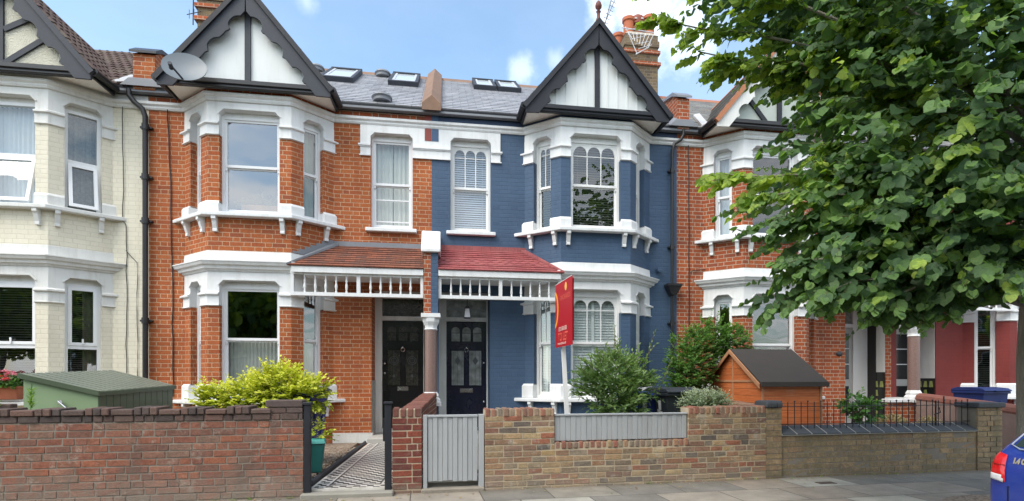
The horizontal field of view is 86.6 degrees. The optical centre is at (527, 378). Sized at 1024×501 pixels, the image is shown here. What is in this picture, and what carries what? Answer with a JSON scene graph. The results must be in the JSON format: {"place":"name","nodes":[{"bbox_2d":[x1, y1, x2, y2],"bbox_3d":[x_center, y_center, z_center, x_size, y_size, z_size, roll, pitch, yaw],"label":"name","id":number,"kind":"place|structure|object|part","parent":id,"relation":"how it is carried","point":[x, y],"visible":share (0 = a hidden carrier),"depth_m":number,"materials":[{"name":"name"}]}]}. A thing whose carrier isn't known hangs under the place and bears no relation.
{"place":"outdoors","nodes":[
{"label":"outdoors","id":0,"kind":"place"},
{"bbox_2d":[312,443,363,486],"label":"garden gravel","id":1,"kind":"structure","parent":0,"point":[339,445],"depth_m":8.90,"materials":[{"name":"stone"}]},
{"bbox_2d":[0,0,148,407],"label":"terraced house","id":2,"kind":"structure","parent":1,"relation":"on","point":[70,209],"depth_m":8.87,"materials":[{"name":"beige brick"},{"name":"grey slate"},{"name":"white paint"}]},
{"bbox_2d":[0,386,23,399],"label":"window box","id":3,"kind":"object","parent":2,"relation":"attached to","point":[16,393],"visible":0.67,"depth_m":8.41,"materials":[{"name":"ceramic"}]},
{"bbox_2d":[0,369,23,388],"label":"geranium","id":4,"kind":"object","parent":3,"relation":"in","point":[10,378],"visible":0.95,"depth_m":8.37,"materials":[{"name":"green plant"}]},
{"bbox_2d":[0,101,34,202],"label":"bay window","id":5,"kind":"structure","parent":2,"relation":"in","point":[17,126],"depth_m":8.82,"materials":[{"name":"white plastic"}]},
{"bbox_2d":[0,281,34,400],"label":"bay window","id":6,"kind":"structure","parent":2,"relation":"in","point":[3,284],"depth_m":8.75,"materials":[{"name":"white plastic"}]},
{"bbox_2d":[65,109,100,212],"bbox_3d":[-7.416,-3.589,9.047,0.376,1.662,0.478,0,0,44],"label":"bay window","id":7,"kind":"structure","parent":2,"relation":"in","point":[82,135],"depth_m":9.15,"materials":[{"name":"white plastic"}]},
{"bbox_2d":[65,283,100,371],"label":"bay window","id":8,"kind":"structure","parent":2,"relation":"in","point":[90,345],"depth_m":9.14,"materials":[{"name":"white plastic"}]},
{"bbox_2d":[17,370,175,409],"bbox_3d":[-5.862,0.538,7.546,0.858,1.343,1.718,0,0,0],"label":"storage box","id":9,"kind":"object","parent":1,"relation":"on","point":[79,390],"visible":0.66,"depth_m":7.12,"materials":[{"name":"green wood"}]},
{"bbox_2d":[98,389,172,408],"bbox_3d":[-5.468,0.660,7.644,0.012,1.060,1.449,0,0,0],"label":"ribbed door","id":10,"kind":"structure","parent":9,"relation":"in","point":[160,397],"depth_m":7.62,"materials":[{"name":"green wood"}]},
{"bbox_2d":[0,399,306,500],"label":"brick wall","id":11,"kind":"structure","parent":1,"relation":"on","point":[191,453],"depth_m":5.70,"materials":[{"name":"red brick"}]},
{"bbox_2d":[0,404,16,407],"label":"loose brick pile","id":12,"kind":"object","parent":11,"relation":"attached to","point":[8,405],"visible":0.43,"depth_m":5.70,"materials":[{"name":"brown brick"}]},
{"bbox_2d":[24,383,38,409],"bbox_3d":[-5.231,0.195,5.728,0.195,0.290,0.155,0,0,-9],"label":"weed","id":13,"kind":"object","parent":11,"relation":"on","point":[31,404],"visible":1,"depth_m":5.72,"materials":[{"name":"green plant"}]},
{"bbox_2d":[184,355,338,440],"bbox_3d":[-3.464,0.422,7.214,2.058,1.494,0.948,0,0,5],"label":"shrub","id":14,"kind":"object","parent":1,"relation":"on","point":[255,386],"visible":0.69,"depth_m":7.05,"materials":[{"name":"green plant"}]},
{"bbox_2d":[120,0,440,450],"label":"terraced house","id":15,"kind":"structure","parent":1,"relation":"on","point":[290,200],"depth_m":9.39,"materials":[{"name":"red brick"}]},
{"bbox_2d":[161,53,206,81],"bbox_3d":[-5.364,-4.863,8.470,0.418,0.511,0.545,0,0,39],"label":"satellite dish","id":16,"kind":"object","parent":15,"relation":"attached to","point":[185,67],"visible":1,"depth_m":8.48,"materials":[{"name":"grey paint"}]},
{"bbox_2d":[187,0,200,24],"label":"tv aerial","id":17,"kind":"object","parent":15,"relation":"attached to","point":[192,13],"visible":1,"depth_m":12.25,"materials":[{"name":"black metal"}]},
{"bbox_2d":[197,122,200,211],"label":"bay window","id":18,"kind":"structure","parent":15,"relation":"in","point":[198,128],"depth_m":9.39,"materials":[{"name":"white plastic"}]},
{"bbox_2d":[197,288,200,398],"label":"bay window","id":19,"kind":"structure","parent":15,"relation":"in","point":[198,290],"depth_m":9.39,"materials":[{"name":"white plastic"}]},
{"bbox_2d":[222,116,279,213],"bbox_3d":[-4.701,-3.589,9.393,0.950,1.662,0.391,0,0,-9],"label":"bay window","id":20,"kind":"structure","parent":15,"relation":"in","point":[249,208],"depth_m":9.24,"materials":[{"name":"white plastic"}]},
{"bbox_2d":[222,286,279,399],"bbox_3d":[-4.686,-0.603,9.297,0.950,1.915,0.196,0,0,-9],"label":"bay window","id":21,"kind":"structure","parent":15,"relation":"in","point":[237,353],"depth_m":9.32,"materials":[{"name":"white plastic"}]},
{"bbox_2d":[304,126,319,220],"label":"bay window","id":22,"kind":"structure","parent":15,"relation":"in","point":[311,185],"depth_m":9.69,"materials":[{"name":"white plastic"}]},
{"bbox_2d":[304,290,319,386],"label":"bay window","id":23,"kind":"structure","parent":15,"relation":"in","point":[311,347],"depth_m":9.69,"materials":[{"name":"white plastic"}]},
{"bbox_2d":[371,139,412,228],"bbox_3d":[-2.513,-3.582,10.139,0.750,1.675,0.206,0,0,-9],"label":"window","id":24,"kind":"structure","parent":15,"relation":"in","point":[382,186],"depth_m":10.19,"materials":[{"name":"white plastic"}]},
{"bbox_2d":[383,321,422,424],"bbox_3d":[-2.398,-0.080,10.466,0.767,2.060,0.094,0,0,-9],"label":"door","id":25,"kind":"structure","parent":15,"relation":"in","point":[402,340],"depth_m":10.46,"materials":[{"name":"black paint"}]},
{"bbox_2d":[265,387,331,437],"bbox_3d":[-3.146,0.632,7.460,0.776,1.054,0.590,0,0,1],"label":"potted plant","id":26,"kind":"object","parent":1,"relation":"on","point":[321,431],"visible":0.09,"depth_m":7.34,"materials":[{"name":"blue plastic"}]},
{"bbox_2d":[312,438,325,472],"bbox_3d":[-2.672,0.928,6.737,0.325,0.465,0.335,0,0,-19],"label":"food caddy","id":27,"kind":"object","parent":1,"relation":"on","point":[318,446],"visible":0.49,"depth_m":6.66,"materials":[{"name":"teal plastic"}]},
{"bbox_2d":[312,441,366,485],"bbox_3d":[-2.650,1.160,7.825,0.049,0.198,2.977,0,0,-5],"label":"path edging","id":28,"kind":"object","parent":1,"relation":"on","point":[323,473],"visible":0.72,"depth_m":7.32,"materials":[{"name":"black stone"}]},
{"bbox_2d":[312,443,392,490],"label":"garden path","id":29,"kind":"structure","parent":0,"point":[363,468],"depth_m":6.90,"materials":[{"name":"tile"}]},
{"bbox_2d":[421,445,477,486],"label":"garden paving","id":30,"kind":"structure","parent":0,"point":[452,483],"depth_m":6.43,"materials":[{"name":"grey stone"}]},
{"bbox_2d":[392,393,436,493],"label":"brick wall","id":31,"kind":"structure","parent":30,"relation":"on","point":[407,446],"depth_m":6.21,"materials":[{"name":"red brick"}]},
{"bbox_2d":[421,414,484,493],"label":"garden gate","id":32,"kind":"structure","parent":31,"relation":"attached to","point":[452,448],"depth_m":6.33,"materials":[{"name":"grey wood"}]},
{"bbox_2d":[567,325,672,412],"bbox_3d":[1.280,0.206,7.594,1.615,1.954,1.100,0,0,-9],"label":"shrub","id":33,"kind":"object","parent":30,"relation":"on","point":[624,395],"visible":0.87,"depth_m":7.43,"materials":[{"name":"green plant"}]},
{"bbox_2d":[483,405,765,489],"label":"brick wall","id":34,"kind":"structure","parent":30,"relation":"on","point":[523,449],"depth_m":6.71,"materials":[{"name":"brown brick"}]},
{"bbox_2d":[554,412,686,440],"bbox_3d":[1.175,0.590,6.755,1.738,0.324,0.063,0,0,-11],"label":"fence panel","id":35,"kind":"object","parent":34,"relation":"on","point":[598,426],"visible":0.99,"depth_m":6.73,"materials":[{"name":"grey metal"}]},
{"bbox_2d":[631,391,655,412],"bbox_3d":[1.780,0.698,8.402,0.572,1.022,0.753,0,0,-21],"label":"wheelie bin","id":36,"kind":"object","parent":30,"relation":"on","point":[652,406],"visible":0.05,"depth_m":8.11,"materials":[{"name":"blue plastic"}]},
{"bbox_2d":[645,387,701,412],"bbox_3d":[2.180,0.652,8.159,0.590,1.054,0.776,0,0,-17],"label":"wheelie bin","id":37,"kind":"object","parent":30,"relation":"on","point":[669,396],"visible":0.35,"depth_m":7.85,"materials":[{"name":"grey plastic"}]},
{"bbox_2d":[673,384,736,410],"bbox_3d":[2.482,0.629,7.587,0.898,1.110,0.684,0,0,-25],"label":"shrub","id":38,"kind":"object","parent":30,"relation":"on","point":[706,398],"visible":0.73,"depth_m":7.49,"materials":[{"name":"green plant"}]},
{"bbox_2d":[660,309,754,392],"bbox_3d":[3.313,-0.059,9.996,1.814,2.486,1.018,0,0,-9],"label":"shrub","id":39,"kind":"object","parent":30,"relation":"on","point":[695,351],"visible":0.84,"depth_m":9.84,"materials":[{"name":"green plant"}]},
{"bbox_2d":[713,400,753,405],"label":"brick wall","id":40,"kind":"structure","parent":30,"relation":"on","point":[740,403],"depth_m":7.98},
{"bbox_2d":[706,349,829,424],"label":"garden shed","id":41,"kind":"structure","parent":30,"relation":"on","point":[785,376],"depth_m":8.89,"materials":[{"name":"orange wood"}]},
{"bbox_2d":[876,413,909,423],"bbox_3d":[5.971,0.868,8.893,0.542,0.628,0.412,0,0,21],"label":"dry hydrangea","id":42,"kind":"object","parent":30,"relation":"on","point":[899,417],"visible":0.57,"depth_m":8.86,"materials":[{"name":"beige plant"}]},
{"bbox_2d":[911,415,941,422],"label":"dry hydrangea","id":43,"kind":"object","parent":30,"relation":"on","point":[929,418],"visible":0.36,"depth_m":8.88,"materials":[{"name":"beige plant"}]},
{"bbox_2d":[915,393,1015,448],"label":"garden wall","id":44,"kind":"structure","parent":30,"relation":"on","point":[1008,425],"depth_m":9.72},
{"bbox_2d":[951,387,1011,402],"bbox_3d":[8.683,0.682,10.412,0.590,1.054,0.776,0,0,-9],"label":"wheelie bin","id":45,"kind":"object","parent":30,"relation":"on","point":[996,394],"visible":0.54,"depth_m":10.14,"materials":[{"name":"blue plastic"}]},
{"bbox_2d":[42,0,1019,102],"label":"sky","id":46,"kind":"structure","parent":0,"point":[520,41],"materials":[{"name":"blue"}]},
{"bbox_2d":[422,0,679,444],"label":"terraced house","id":47,"kind":"structure","parent":0,"point":[551,180],"depth_m":10.22,"materials":[{"name":"blue paint"}]},
{"bbox_2d":[447,322,485,426],"bbox_3d":[-1.195,-0.080,10.649,0.772,2.060,0.094,0,0,-9],"label":"door","id":48,"kind":"structure","parent":47,"relation":"in","point":[466,341],"depth_m":10.65,"materials":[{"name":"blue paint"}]},
{"bbox_2d":[464,287,470,318],"bbox_3d":[-1.113,-1.405,10.047,0.131,0.570,0.131,0,0,-9],"label":"lantern","id":49,"kind":"object","parent":47,"relation":"hanging from","point":[467,314],"visible":0.95,"depth_m":10.00,"materials":[{"name":"white glass"}]},
{"bbox_2d":[451,144,489,231],"bbox_3d":[-1.085,-3.587,10.328,0.750,1.685,0.152,0,0,-9],"label":"window","id":50,"kind":"structure","parent":47,"relation":"in","point":[462,149],"depth_m":10.35,"materials":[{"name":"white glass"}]},
{"bbox_2d":[537,142,550,229],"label":"bay window","id":51,"kind":"structure","parent":47,"relation":"in","point":[544,147],"depth_m":10.29,"materials":[{"name":"white glass"}]},
{"bbox_2d":[537,295,550,397],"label":"bay window","id":52,"kind":"structure","parent":47,"relation":"in","point":[543,338],"depth_m":10.29,"materials":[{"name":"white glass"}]},
{"bbox_2d":[571,140,618,228],"bbox_3d":[1.239,-3.594,10.176,0.950,1.672,0.152,0,0,-9],"label":"bay window","id":53,"kind":"structure","parent":47,"relation":"in","point":[586,145],"depth_m":10.19,"materials":[{"name":"white glass"}]},
{"bbox_2d":[571,295,618,397],"bbox_3d":[1.238,-0.607,10.181,0.950,1.925,0.162,0,0,-9],"label":"bay window","id":54,"kind":"structure","parent":47,"relation":"in","point":[597,336],"depth_m":10.20,"materials":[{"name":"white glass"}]},
{"bbox_2d":[603,0,614,23],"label":"tv aerial","id":55,"kind":"object","parent":47,"relation":"attached to","point":[609,11],"visible":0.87,"depth_m":13.86,"materials":[{"name":"black metal"}]},
{"bbox_2d":[636,150,638,230],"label":"bay window","id":56,"kind":"structure","parent":47,"relation":"in","point":[637,166],"depth_m":10.57,"materials":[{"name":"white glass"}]},
{"bbox_2d":[636,298,638,388],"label":"bay window","id":57,"kind":"structure","parent":47,"relation":"in","point":[637,300],"depth_m":10.57,"materials":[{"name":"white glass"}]},
{"bbox_2d":[622,27,653,54],"bbox_3d":[2.776,-8.439,13.524,0.857,0.678,0.120,0,0,-9],"label":"tv aerial","id":58,"kind":"object","parent":47,"relation":"attached to","point":[627,29],"visible":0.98,"depth_m":13.54,"materials":[{"name":"white metal"}]},
{"bbox_2d":[231,470,990,500],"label":"pavement","id":59,"kind":"structure","parent":0,"point":[930,486],"depth_m":6.31,"materials":[{"name":"concrete"}]},
{"bbox_2d":[300,489,393,498],"bbox_3d":[-1.998,1.310,6.053,0.990,0.100,0.170,0,0,-9],"label":"path threshold","id":60,"kind":"object","parent":59,"relation":"on","point":[348,494],"visible":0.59,"depth_m":6.00,"materials":[{"name":"stone"}]},
{"bbox_2d":[302,402,312,492],"bbox_3d":[-2.438,0.785,6.024,0.098,1.050,0.108,0,0,-9],"label":"gate post","id":61,"kind":"object","parent":60,"relation":"on","point":[307,447],"visible":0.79,"depth_m":5.99,"materials":[{"name":"black metal"}]},
{"bbox_2d":[383,401,392,489],"bbox_3d":[-1.591,0.785,6.193,0.110,1.050,0.108,0,0,-9],"label":"gate post","id":62,"kind":"object","parent":59,"relation":"on","point":[387,429],"visible":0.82,"depth_m":6.16,"materials":[{"name":"black metal"}]},
{"bbox_2d":[555,275,573,413],"bbox_3d":[0.520,0.042,6.776,0.205,2.536,0.741,0,0,-9],"label":"letting board","id":63,"kind":"object","parent":59,"relation":"on","point":[564,313],"visible":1,"depth_m":6.79,"materials":[{"name":"red plastic"}]},
{"bbox_2d":[815,481,836,483],"bbox_3d":[3.752,1.312,6.822,0.230,0.016,0.120,0,0,-9],"label":"drain cover","id":64,"kind":"object","parent":59,"relation":"on","point":[829,482],"visible":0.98,"depth_m":6.82,"materials":[{"name":"metal"}]},
{"bbox_2d":[754,400,1005,478],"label":"brick wall","id":65,"kind":"structure","parent":59,"relation":"on","point":[975,443],"depth_m":7.48,"materials":[{"name":"beige brick"}]},
{"bbox_2d":[781,396,969,428],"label":"railings","id":66,"kind":"object","parent":65,"relation":"on","point":[884,422],"visible":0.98,"depth_m":7.58,"materials":[{"name":"black metal"}]},
{"bbox_2d":[942,494,989,500],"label":"tree pit","id":67,"kind":"object","parent":59,"relation":"on","point":[976,497],"visible":0.5,"depth_m":5.72,"materials":[{"name":"concrete"}]},
{"bbox_2d":[632,0,1023,437],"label":"lime tree","id":68,"kind":"object","parent":67,"relation":"on","point":[895,242],"visible":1,"depth_m":4.68,"materials":[{"name":"green plant"}]},
{"bbox_2d":[659,49,921,424],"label":"terraced house","id":69,"kind":"structure","parent":0,"point":[728,132],"depth_m":10.79,"materials":[{"name":"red brick"}]},
{"bbox_2d":[715,154,731,237],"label":"bay window","id":70,"kind":"structure","parent":69,"relation":"in","point":[723,198],"depth_m":10.84,"materials":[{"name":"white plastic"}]},
{"bbox_2d":[715,299,731,363],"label":"bay window","id":71,"kind":"structure","parent":69,"relation":"in","point":[717,303],"depth_m":10.80,"materials":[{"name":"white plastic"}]},
{"bbox_2d":[753,152,793,235],"bbox_3d":[4.792,-3.589,10.691,0.950,1.662,0.102,0,0,-9],"label":"bay window","id":72,"kind":"structure","parent":69,"relation":"in","point":[765,155],"depth_m":10.69,"materials":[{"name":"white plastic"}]},
{"bbox_2d":[753,299,793,350],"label":"bay window","id":73,"kind":"structure","parent":69,"relation":"in","point":[791,316],"depth_m":10.72,"materials":[{"name":"white plastic"}]},
{"bbox_2d":[845,328,851,421],"bbox_3d":[6.899,-0.080,11.899,0.452,2.060,0.057,0,0,-9],"label":"door","id":74,"kind":"structure","parent":69,"relation":"in","point":[848,344],"depth_m":11.90,"materials":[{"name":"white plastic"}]},
{"bbox_2d":[891,105,1020,403],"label":"terraced house","id":75,"kind":"structure","parent":0,"point":[977,347],"depth_m":11.69,"materials":[{"name":"paint"}]},
{"bbox_2d":[896,329,906,396],"bbox_3d":[8.343,-0.080,12.119,0.452,2.060,0.057,0,0,-9],"label":"door","id":76,"kind":"structure","parent":75,"relation":"in","point":[901,341],"depth_m":12.10,"materials":[{"name":"black plastic"}]},
{"bbox_2d":[974,305,994,386],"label":"bay window","id":77,"kind":"structure","parent":75,"relation":"in","point":[992,313],"depth_m":11.70,"materials":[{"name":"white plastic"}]},
{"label":"road","id":78,"kind":"structure","parent":0,"visible":0},
{"bbox_2d":[990,433,1023,500],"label":"parked car","id":79,"kind":"object","parent":78,"relation":"on","point":[1007,476],"visible":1,"depth_m":3.65,"materials":[{"name":"blue paint"}]},
{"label":"rear window","id":80,"kind":"part","parent":79,"relation":"part of","materials":[{"name":"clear glass"}]},
{"bbox_3d":[5.236,0.950,8.605,0.444,0.460,0.444,0,0,-9],"label":"plant pot","id":81,"kind":"object","parent":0,"visible":0},
{"bbox_2d":[835,386,886,423],"bbox_3d":[5.193,0.449,8.595,0.804,0.660,0.731,0,0,-9],"label":"pot plant","id":82,"kind":"object","parent":81,"relation":"in","point":[856,409],"visible":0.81,"depth_m":8.47,"materials":[{"name":"green plant"}]}
]}

